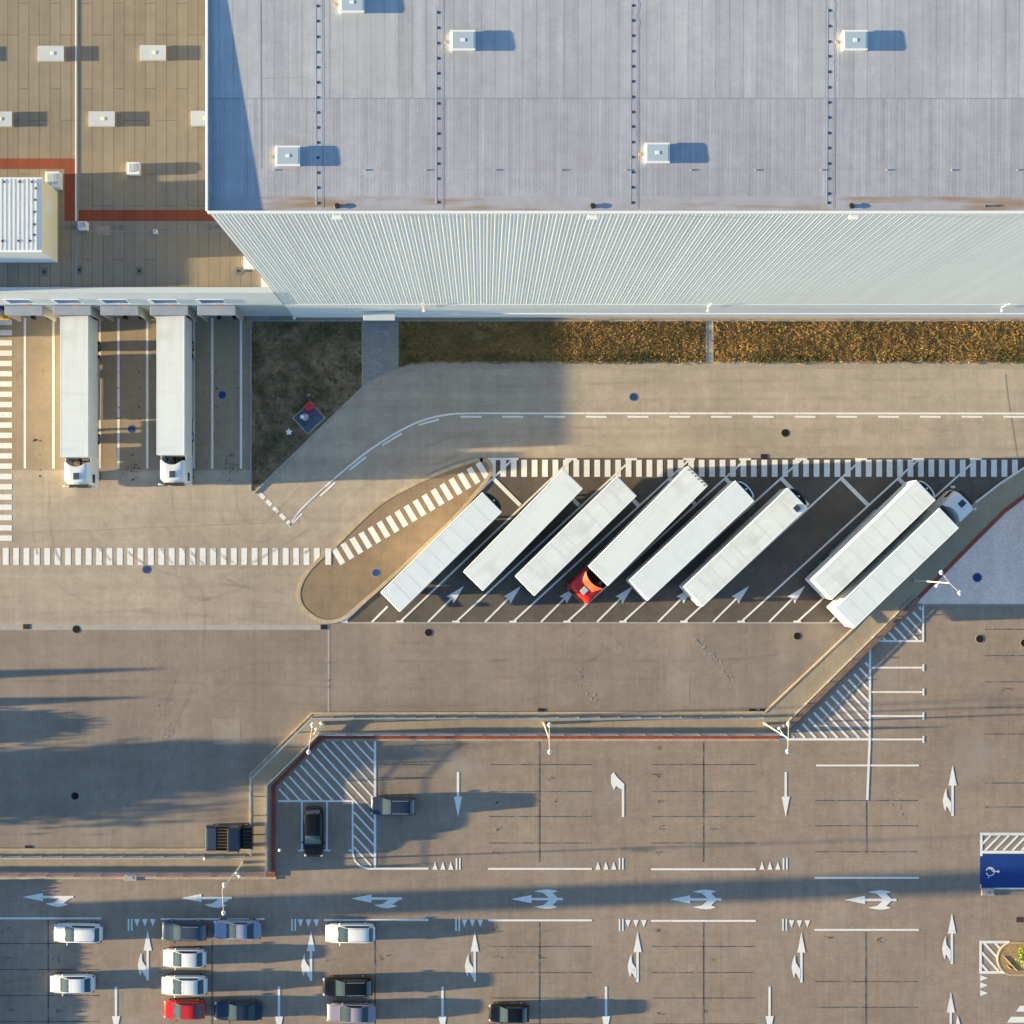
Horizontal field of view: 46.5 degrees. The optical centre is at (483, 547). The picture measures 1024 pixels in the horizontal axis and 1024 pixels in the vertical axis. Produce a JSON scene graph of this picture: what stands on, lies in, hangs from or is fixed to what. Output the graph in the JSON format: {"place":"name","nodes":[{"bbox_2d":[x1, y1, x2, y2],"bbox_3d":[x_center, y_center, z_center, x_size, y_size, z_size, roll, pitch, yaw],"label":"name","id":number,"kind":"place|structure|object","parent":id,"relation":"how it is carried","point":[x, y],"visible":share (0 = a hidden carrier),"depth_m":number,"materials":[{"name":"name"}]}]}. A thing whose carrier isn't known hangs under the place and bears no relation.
{"place":"outdoors","nodes":[
{"label":"outdoors","id":0,"kind":"place"},
{"bbox_2d":[0,316,250,469],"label":"loading yard","id":1,"kind":"structure","parent":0,"point":[226,379],"depth_m":114.99,"materials":[{"name":"concrete"}]},
{"bbox_2d":[0,320,11,540],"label":"zebra crossing","id":2,"kind":"object","parent":1,"relation":"on","point":[5,435],"visible":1,"depth_m":114.98,"materials":[{"name":"white paint"}]},
{"bbox_2d":[60,315,100,487],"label":"articulated lorry","id":3,"kind":"object","parent":1,"relation":"on","point":[80,386],"visible":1,"depth_m":110.99,"materials":[{"name":"metal"}]},
{"bbox_2d":[24,318,241,467],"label":"bay marking","id":4,"kind":"object","parent":1,"relation":"on","point":[53,393],"visible":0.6,"depth_m":114.98,"materials":[{"name":"white paint"}]},
{"bbox_2d":[157,315,193,485],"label":"articulated lorry","id":5,"kind":"object","parent":1,"relation":"on","point":[175,385],"visible":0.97,"depth_m":110.99,"materials":[{"name":"metal"}]},
{"bbox_2d":[0,0,291,321],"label":"dock building","id":6,"kind":"structure","parent":0,"point":[103,212],"depth_m":104.50,"materials":[{"name":"concrete"}]},
{"bbox_2d":[3,299,35,303],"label":"window","id":7,"kind":"structure","parent":6,"relation":"in","point":[12,301],"depth_m":107.86,"materials":[{"name":"blue glass"}]},
{"bbox_2d":[51,299,83,303],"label":"window","id":8,"kind":"structure","parent":6,"relation":"in","point":[60,301],"depth_m":107.86,"materials":[{"name":"blue glass"}]},
{"bbox_2d":[99,299,130,303],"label":"window","id":9,"kind":"structure","parent":6,"relation":"in","point":[107,301],"depth_m":107.86,"materials":[{"name":"blue glass"}]},
{"bbox_2d":[149,299,179,303],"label":"window","id":10,"kind":"structure","parent":6,"relation":"in","point":[156,301],"depth_m":107.86,"materials":[{"name":"blue glass"}]},
{"bbox_2d":[197,299,227,303],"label":"window","id":11,"kind":"structure","parent":6,"relation":"in","point":[203,301],"depth_m":107.86,"materials":[{"name":"blue glass"}]},
{"bbox_2d":[251,319,363,490],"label":"ground","id":12,"kind":"structure","parent":0,"point":[293,366],"depth_m":114.94,"materials":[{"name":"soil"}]},
{"bbox_2d":[292,401,324,433],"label":"utility slab","id":13,"kind":"structure","parent":12,"relation":"on","point":[318,419],"depth_m":114.90,"materials":[{"name":"grey concrete"}]},
{"bbox_2d":[363,317,396,384],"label":"pavement","id":14,"kind":"structure","parent":0,"point":[380,348],"depth_m":114.95,"materials":[{"name":"grey concrete"}]},
{"bbox_2d":[0,622,851,847],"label":"yard","id":15,"kind":"structure","parent":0,"point":[80,711],"depth_m":115.00,"materials":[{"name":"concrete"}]},
{"bbox_2d":[205,824,253,852],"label":"flatbed truck","id":16,"kind":"object","parent":15,"relation":"on","point":[229,838],"visible":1,"depth_m":113.60,"materials":[{"name":"metal"}]},
{"bbox_2d":[0,622,839,711],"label":"gutter","id":17,"kind":"object","parent":15,"relation":"on","point":[168,627],"visible":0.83,"depth_m":114.99,"materials":[{"name":"grey concrete"}]},
{"bbox_2d":[212,633,689,747],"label":"asphalt patch","id":18,"kind":"object","parent":15,"relation":"on","point":[226,732],"visible":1,"depth_m":114.99,"materials":[{"name":"grey asphalt"}]},
{"bbox_2d":[156,631,904,829],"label":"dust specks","id":19,"kind":"object","parent":15,"relation":"on","point":[576,687],"visible":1,"depth_m":114.98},
{"bbox_2d":[0,386,1023,1023],"bbox_3d":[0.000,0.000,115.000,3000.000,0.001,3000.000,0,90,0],"label":"ground","id":20,"kind":"structure","parent":0,"point":[964,704],"depth_m":115.00,"materials":[{"name":"grey asphalt"}]},
{"bbox_2d":[25,893,72,906],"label":"lane arrow","id":21,"kind":"object","parent":20,"relation":"on","point":[58,902],"visible":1,"depth_m":114.98,"materials":[{"name":"white paint"}]},
{"bbox_2d":[50,972,95,995],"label":"parked car","id":22,"kind":"object","parent":20,"relation":"on","point":[61,982],"visible":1,"depth_m":113.97,"materials":[{"name":"white paint"}]},
{"bbox_2d":[54,921,102,944],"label":"parked car","id":23,"kind":"object","parent":20,"relation":"on","point":[66,932],"visible":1,"depth_m":113.91,"materials":[{"name":"white paint"}]},
{"bbox_2d":[138,931,151,980],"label":"lane arrow","id":24,"kind":"object","parent":20,"relation":"on","point":[143,968],"visible":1,"depth_m":114.98,"materials":[{"name":"white paint"}]},
{"bbox_2d":[161,973,207,997],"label":"parked car","id":25,"kind":"object","parent":20,"relation":"on","point":[186,985],"visible":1,"depth_m":113.98,"materials":[{"name":"white paint"}]},
{"bbox_2d":[163,947,206,969],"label":"parked car","id":26,"kind":"object","parent":20,"relation":"on","point":[175,958],"visible":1,"depth_m":113.98,"materials":[{"name":"white paint"}]},
{"bbox_2d":[164,998,205,1021],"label":"parked car","id":27,"kind":"object","parent":20,"relation":"on","point":[194,1009],"visible":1,"depth_m":113.97,"materials":[{"name":"red paint"}]},
{"bbox_2d":[162,919,207,942],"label":"parked car","id":28,"kind":"object","parent":20,"relation":"on","point":[174,930],"visible":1,"depth_m":113.91,"materials":[{"name":"paint"}]},
{"bbox_2d":[183,894,231,907],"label":"lane arrow","id":29,"kind":"object","parent":20,"relation":"on","point":[219,902],"visible":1,"depth_m":114.98,"materials":[{"name":"white paint"}]},
{"bbox_2d":[213,918,261,941],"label":"parked car","id":30,"kind":"object","parent":20,"relation":"on","point":[235,929],"visible":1,"depth_m":114.02,"materials":[{"name":"paint"}]},
{"bbox_2d":[214,999,262,1022],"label":"parked car","id":31,"kind":"object","parent":20,"relation":"on","point":[238,1010],"visible":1,"depth_m":114.03,"materials":[{"name":"blue paint"}]},
{"bbox_2d":[301,933,314,980],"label":"lane arrow","id":32,"kind":"object","parent":20,"relation":"on","point":[306,968],"visible":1,"depth_m":114.98,"materials":[{"name":"white paint"}]},
{"bbox_2d":[301,806,324,856],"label":"parked car","id":33,"kind":"object","parent":20,"relation":"on","point":[313,842],"visible":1,"depth_m":113.82,"materials":[{"name":"black paint"}]},
{"bbox_2d":[277,741,375,868],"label":"hatched marking","id":34,"kind":"object","parent":20,"relation":"on","point":[342,787],"visible":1,"depth_m":114.98,"materials":[{"name":"white paint"}]},
{"bbox_2d":[323,975,372,998],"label":"parked car","id":35,"kind":"object","parent":20,"relation":"on","point":[347,986],"visible":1,"depth_m":113.93,"materials":[{"name":"black paint"}]},
{"bbox_2d":[325,922,374,945],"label":"parked car","id":36,"kind":"object","parent":20,"relation":"on","point":[340,933],"visible":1,"depth_m":113.90,"materials":[{"name":"white paint"}]},
{"bbox_2d":[327,1001,375,1023],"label":"parked car","id":37,"kind":"object","parent":20,"relation":"on","point":[349,1012],"visible":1,"depth_m":114.02,"materials":[{"name":"paint"}]},
{"bbox_2d":[351,895,401,907],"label":"lane arrow","id":38,"kind":"object","parent":20,"relation":"on","point":[389,902],"visible":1,"depth_m":114.98,"materials":[{"name":"white paint"}]},
{"bbox_2d":[0,739,778,878],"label":"kerb","id":39,"kind":"structure","parent":20,"relation":"on","point":[401,740],"depth_m":114.90,"materials":[{"name":"concrete"}]},
{"bbox_2d":[370,795,415,817],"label":"parked car","id":40,"kind":"object","parent":20,"relation":"on","point":[384,805],"visible":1,"depth_m":113.89,"materials":[{"name":"blue paint"}]},
{"bbox_2d":[438,987,446,1023],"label":"lane arrow","id":41,"kind":"object","parent":20,"relation":"on","point":[442,1018],"visible":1,"depth_m":114.98,"materials":[{"name":"white paint"}]},
{"bbox_2d":[0,868,918,930],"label":"edge line","id":42,"kind":"object","parent":20,"relation":"on","point":[539,919],"visible":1,"depth_m":114.98,"materials":[{"name":"white paint"}]},
{"bbox_2d":[465,932,478,981],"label":"lane arrow","id":43,"kind":"object","parent":20,"relation":"on","point":[470,969],"visible":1,"depth_m":114.98,"materials":[{"name":"white paint"}]},
{"bbox_2d":[2,371,1011,1014],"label":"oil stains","id":44,"kind":"object","parent":20,"relation":"on","point":[496,803],"visible":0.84,"depth_m":114.98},
{"bbox_2d":[489,1001,529,1023],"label":"parked car","id":45,"kind":"object","parent":20,"relation":"on","point":[501,1013],"visible":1,"depth_m":113.95,"materials":[{"name":"black paint"}]},
{"bbox_2d":[0,629,1023,1023],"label":"stall grid","id":46,"kind":"object","parent":20,"relation":"on","point":[48,969],"visible":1,"depth_m":115.00,"materials":[{"name":"white paint"}]},
{"bbox_2d":[0,494,1023,876],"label":"kerb","id":47,"kind":"structure","parent":20,"relation":"on","point":[920,596],"depth_m":114.83,"materials":[{"name":"red paint"}]},
{"bbox_2d":[0,469,1023,849],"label":"kerb","id":48,"kind":"structure","parent":20,"relation":"on","point":[454,713],"depth_m":114.85,"materials":[{"name":"concrete"}]},
{"bbox_2d":[513,889,562,908],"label":"lane arrow","id":49,"kind":"object","parent":20,"relation":"on","point":[552,898],"visible":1,"depth_m":114.98,"materials":[{"name":"white paint"}]},
{"bbox_2d":[611,772,623,816],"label":"lane arrow","id":50,"kind":"object","parent":20,"relation":"on","point":[617,782],"visible":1,"depth_m":114.98,"materials":[{"name":"white paint"}]},
{"bbox_2d":[628,932,641,981],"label":"lane arrow","id":51,"kind":"object","parent":20,"relation":"on","point":[633,969],"visible":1,"depth_m":114.98,"materials":[{"name":"white paint"}]},
{"bbox_2d":[250,317,1023,493],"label":"kerb","id":52,"kind":"structure","parent":20,"relation":"on","point":[303,444],"depth_m":114.91,"materials":[{"name":"grey concrete"}]},
{"bbox_2d":[670,889,721,908],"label":"lane arrow","id":53,"kind":"object","parent":20,"relation":"on","point":[710,899],"visible":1,"depth_m":114.98,"materials":[{"name":"white paint"}]},
{"bbox_2d":[766,987,773,1023],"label":"lane arrow","id":54,"kind":"object","parent":20,"relation":"on","point":[769,1018],"visible":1,"depth_m":114.98,"materials":[{"name":"white paint"}]},
{"bbox_2d":[792,933,804,982],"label":"lane arrow","id":55,"kind":"object","parent":20,"relation":"on","point":[797,970],"visible":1,"depth_m":114.98,"materials":[{"name":"white paint"}]},
{"bbox_2d":[781,597,919,732],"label":"kerb","id":56,"kind":"structure","parent":20,"relation":"on","point":[863,653],"depth_m":114.74,"materials":[{"name":"concrete"}]},
{"bbox_2d":[779,650,923,799],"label":"hatched marking","id":57,"kind":"object","parent":20,"relation":"on","point":[868,734],"visible":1,"depth_m":114.98,"materials":[{"name":"white paint"}]},
{"bbox_2d":[846,890,896,909],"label":"lane arrow","id":58,"kind":"object","parent":20,"relation":"on","point":[886,899],"visible":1,"depth_m":114.98,"materials":[{"name":"white paint"}]},
{"bbox_2d":[879,606,923,641],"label":"hatched marking","id":59,"kind":"object","parent":20,"relation":"on","point":[907,629],"visible":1,"depth_m":114.98,"materials":[{"name":"white paint"}]},
{"bbox_2d":[942,915,955,963],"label":"lane arrow","id":60,"kind":"object","parent":20,"relation":"on","point":[947,951],"visible":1,"depth_m":114.98,"materials":[{"name":"white paint"}]},
{"bbox_2d":[943,765,956,815],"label":"lane arrow","id":61,"kind":"object","parent":20,"relation":"on","point":[948,803],"visible":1,"depth_m":114.98,"materials":[{"name":"white paint"}]},
{"bbox_2d":[916,604,1023,605],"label":"kerb","id":62,"kind":"structure","parent":20,"relation":"on","point":[969,604],"depth_m":114.91,"materials":[{"name":"grey concrete"}]},
{"bbox_2d":[918,499,1023,603],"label":"gravel","id":63,"kind":"structure","parent":20,"relation":"on","point":[993,555],"depth_m":114.95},
{"bbox_2d":[979,941,1009,973],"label":"hatched marking","id":64,"kind":"object","parent":20,"relation":"on","point":[981,965],"visible":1,"depth_m":114.98,"materials":[{"name":"white paint"}]},
{"bbox_2d":[980,854,1023,887],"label":"disabled parking bay","id":65,"kind":"object","parent":20,"relation":"on","point":[1010,868],"visible":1,"depth_m":114.99,"materials":[{"name":"blue paint"}]},
{"bbox_2d":[980,833,1023,888],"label":"bay marking","id":66,"kind":"object","parent":65,"relation":"on","point":[982,842],"visible":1,"depth_m":114.98,"materials":[{"name":"white paint"}]},
{"bbox_2d":[997,942,1023,975],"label":"planter bed","id":67,"kind":"object","parent":20,"relation":"on","point":[1008,951],"visible":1,"depth_m":114.90,"materials":[{"name":"soil"}]},
{"bbox_2d":[0,369,1023,629],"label":"road","id":68,"kind":"structure","parent":0,"point":[360,423],"depth_m":114.99,"materials":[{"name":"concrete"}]},
{"bbox_2d":[3,548,319,564],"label":"zebra crossing","id":69,"kind":"object","parent":68,"relation":"on","point":[151,556],"visible":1,"depth_m":114.98,"materials":[{"name":"white paint"}]},
{"bbox_2d":[297,458,492,622],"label":"traffic island","id":70,"kind":"structure","parent":68,"relation":"on","point":[335,591],"depth_m":114.93,"materials":[{"name":"concrete"}]},
{"bbox_2d":[325,462,487,564],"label":"zebra crossing","id":71,"kind":"object","parent":70,"relation":"on","point":[410,513],"visible":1,"depth_m":114.92,"materials":[{"name":"white paint"}]},
{"bbox_2d":[2,374,1016,532],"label":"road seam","id":72,"kind":"object","parent":68,"relation":"on","point":[298,521],"visible":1,"depth_m":114.99,"materials":[{"name":"grey asphalt"}]},
{"bbox_2d":[289,412,1023,525],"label":"lane line","id":73,"kind":"object","parent":68,"relation":"on","point":[341,472],"visible":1,"depth_m":114.98,"materials":[{"name":"white paint"}]},
{"bbox_2d":[0,471,1023,872],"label":"pavement","id":74,"kind":"structure","parent":0,"point":[788,705],"depth_m":114.88,"materials":[{"name":"concrete"}]},
{"bbox_2d":[0,855,245,858],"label":"guard rail","id":75,"kind":"object","parent":74,"relation":"on","point":[104,857],"visible":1,"depth_m":114.28,"materials":[{"name":"metal"}]},
{"bbox_2d":[0,871,267,876],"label":"metal fence","id":76,"kind":"object","parent":74,"relation":"on","point":[115,872],"visible":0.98,"depth_m":114.43,"materials":[{"name":"metal"}]},
{"bbox_2d":[250,717,763,855],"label":"guard rail","id":77,"kind":"object","parent":74,"relation":"on","point":[254,775],"visible":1,"depth_m":114.20,"materials":[{"name":"metal"}]},
{"bbox_2d":[265,732,781,874],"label":"metal fence","id":78,"kind":"object","parent":74,"relation":"on","point":[549,734],"visible":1,"depth_m":113.76,"materials":[{"name":"metal"}]},
{"bbox_2d":[783,595,915,726],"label":"metal fence","id":79,"kind":"object","parent":74,"relation":"on","point":[850,659],"visible":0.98,"depth_m":114.71,"materials":[{"name":"metal"}]},
{"bbox_2d":[398,321,707,366],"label":"ground","id":80,"kind":"structure","parent":0,"point":[570,339],"depth_m":114.94,"materials":[{"name":"brown plant"}]},
{"bbox_2d":[396,319,707,364],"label":"hedge","id":81,"kind":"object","parent":80,"relation":"on","point":[557,345],"depth_m":114.90,"materials":[{"name":"brown plant"}]},
{"bbox_2d":[206,0,1023,320],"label":"warehouse","id":82,"kind":"structure","parent":0,"point":[378,160],"depth_m":79.52,"materials":[{"name":"white metal"}]},
{"bbox_2d":[283,316,1023,319],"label":"path","id":83,"kind":"structure","parent":0,"point":[287,317],"depth_m":114.99,"materials":[{"name":"concrete"}]},
{"bbox_2d":[347,458,1023,621],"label":"truck park surface","id":84,"kind":"object","parent":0,"point":[802,539],"visible":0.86,"depth_m":114.99,"materials":[{"name":"grey asphalt"}]},
{"bbox_2d":[381,492,501,611],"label":"semi trailer","id":85,"kind":"object","parent":84,"relation":"on","point":[439,554],"visible":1,"depth_m":110.99,"materials":[{"name":"metal"}]},
{"bbox_2d":[427,586,463,622],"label":"bay arrow","id":86,"kind":"object","parent":84,"relation":"on","point":[453,596],"visible":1,"depth_m":114.97,"materials":[{"name":"white paint"}]},
{"bbox_2d":[484,586,520,622],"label":"bay arrow","id":87,"kind":"object","parent":84,"relation":"on","point":[510,596],"visible":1,"depth_m":114.97,"materials":[{"name":"white paint"}]},
{"bbox_2d":[464,469,582,590],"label":"semi trailer","id":88,"kind":"object","parent":84,"relation":"on","point":[525,527],"visible":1,"depth_m":110.99,"materials":[{"name":"metal"}]},
{"bbox_2d":[540,591,571,622],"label":"bay arrow","id":89,"kind":"object","parent":84,"relation":"on","point":[566,596],"visible":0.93,"depth_m":114.97,"materials":[{"name":"white paint"}]},
{"bbox_2d":[515,476,635,595],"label":"semi trailer","id":90,"kind":"object","parent":84,"relation":"on","point":[577,533],"visible":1,"depth_m":110.99,"materials":[{"name":"metal"}]},
{"bbox_2d":[597,587,631,621],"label":"bay arrow","id":91,"kind":"object","parent":84,"relation":"on","point":[622,596],"visible":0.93,"depth_m":114.97,"materials":[{"name":"white paint"}]},
{"bbox_2d":[563,466,707,608],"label":"articulated lorry","id":92,"kind":"object","parent":84,"relation":"on","point":[630,542],"visible":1,"depth_m":110.99,"materials":[{"name":"metal"}]},
{"bbox_2d":[340,458,1023,622],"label":"bay marking","id":93,"kind":"object","parent":84,"relation":"on","point":[693,502],"visible":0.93,"depth_m":114.98,"materials":[{"name":"white paint"}]},
{"bbox_2d":[626,481,753,599],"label":"semi trailer","id":94,"kind":"object","parent":84,"relation":"on","point":[681,547],"visible":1,"depth_m":110.99,"materials":[{"name":"metal"}]},
{"bbox_2d":[713,586,748,621],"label":"bay arrow","id":95,"kind":"object","parent":84,"relation":"on","point":[738,596],"visible":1,"depth_m":114.97,"materials":[{"name":"white paint"}]},
{"bbox_2d":[679,488,806,606],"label":"semi trailer","id":96,"kind":"object","parent":84,"relation":"on","point":[730,557],"visible":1,"depth_m":110.99,"materials":[{"name":"metal"}]},
{"bbox_2d":[490,460,1017,476],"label":"zebra crossing","id":97,"kind":"object","parent":84,"relation":"on","point":[763,468],"visible":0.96,"depth_m":114.98,"materials":[{"name":"white paint"}]},
{"bbox_2d":[769,586,804,621],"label":"bay arrow","id":98,"kind":"object","parent":84,"relation":"on","point":[794,596],"visible":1,"depth_m":114.97,"materials":[{"name":"white paint"}]},
{"bbox_2d":[804,480,934,598],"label":"semi trailer","id":99,"kind":"object","parent":84,"relation":"on","point":[865,543],"visible":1,"depth_m":110.99,"materials":[{"name":"metal"}]},
{"bbox_2d":[826,486,976,627],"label":"articulated lorry","id":100,"kind":"object","parent":84,"relation":"on","point":[888,570],"visible":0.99,"depth_m":110.99,"materials":[{"name":"metal"}]},
{"bbox_2d":[381,361,1023,378],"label":"road shoulder","id":101,"kind":"object","parent":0,"point":[403,370],"visible":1,"depth_m":114.99},
{"bbox_2d":[707,321,712,361],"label":"pavement","id":102,"kind":"structure","parent":0,"point":[709,338],"depth_m":114.92,"materials":[{"name":"grey concrete"}]},
{"bbox_2d":[711,319,1023,365],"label":"ground","id":103,"kind":"structure","parent":0,"point":[837,337],"depth_m":114.94,"materials":[{"name":"brown plant"}]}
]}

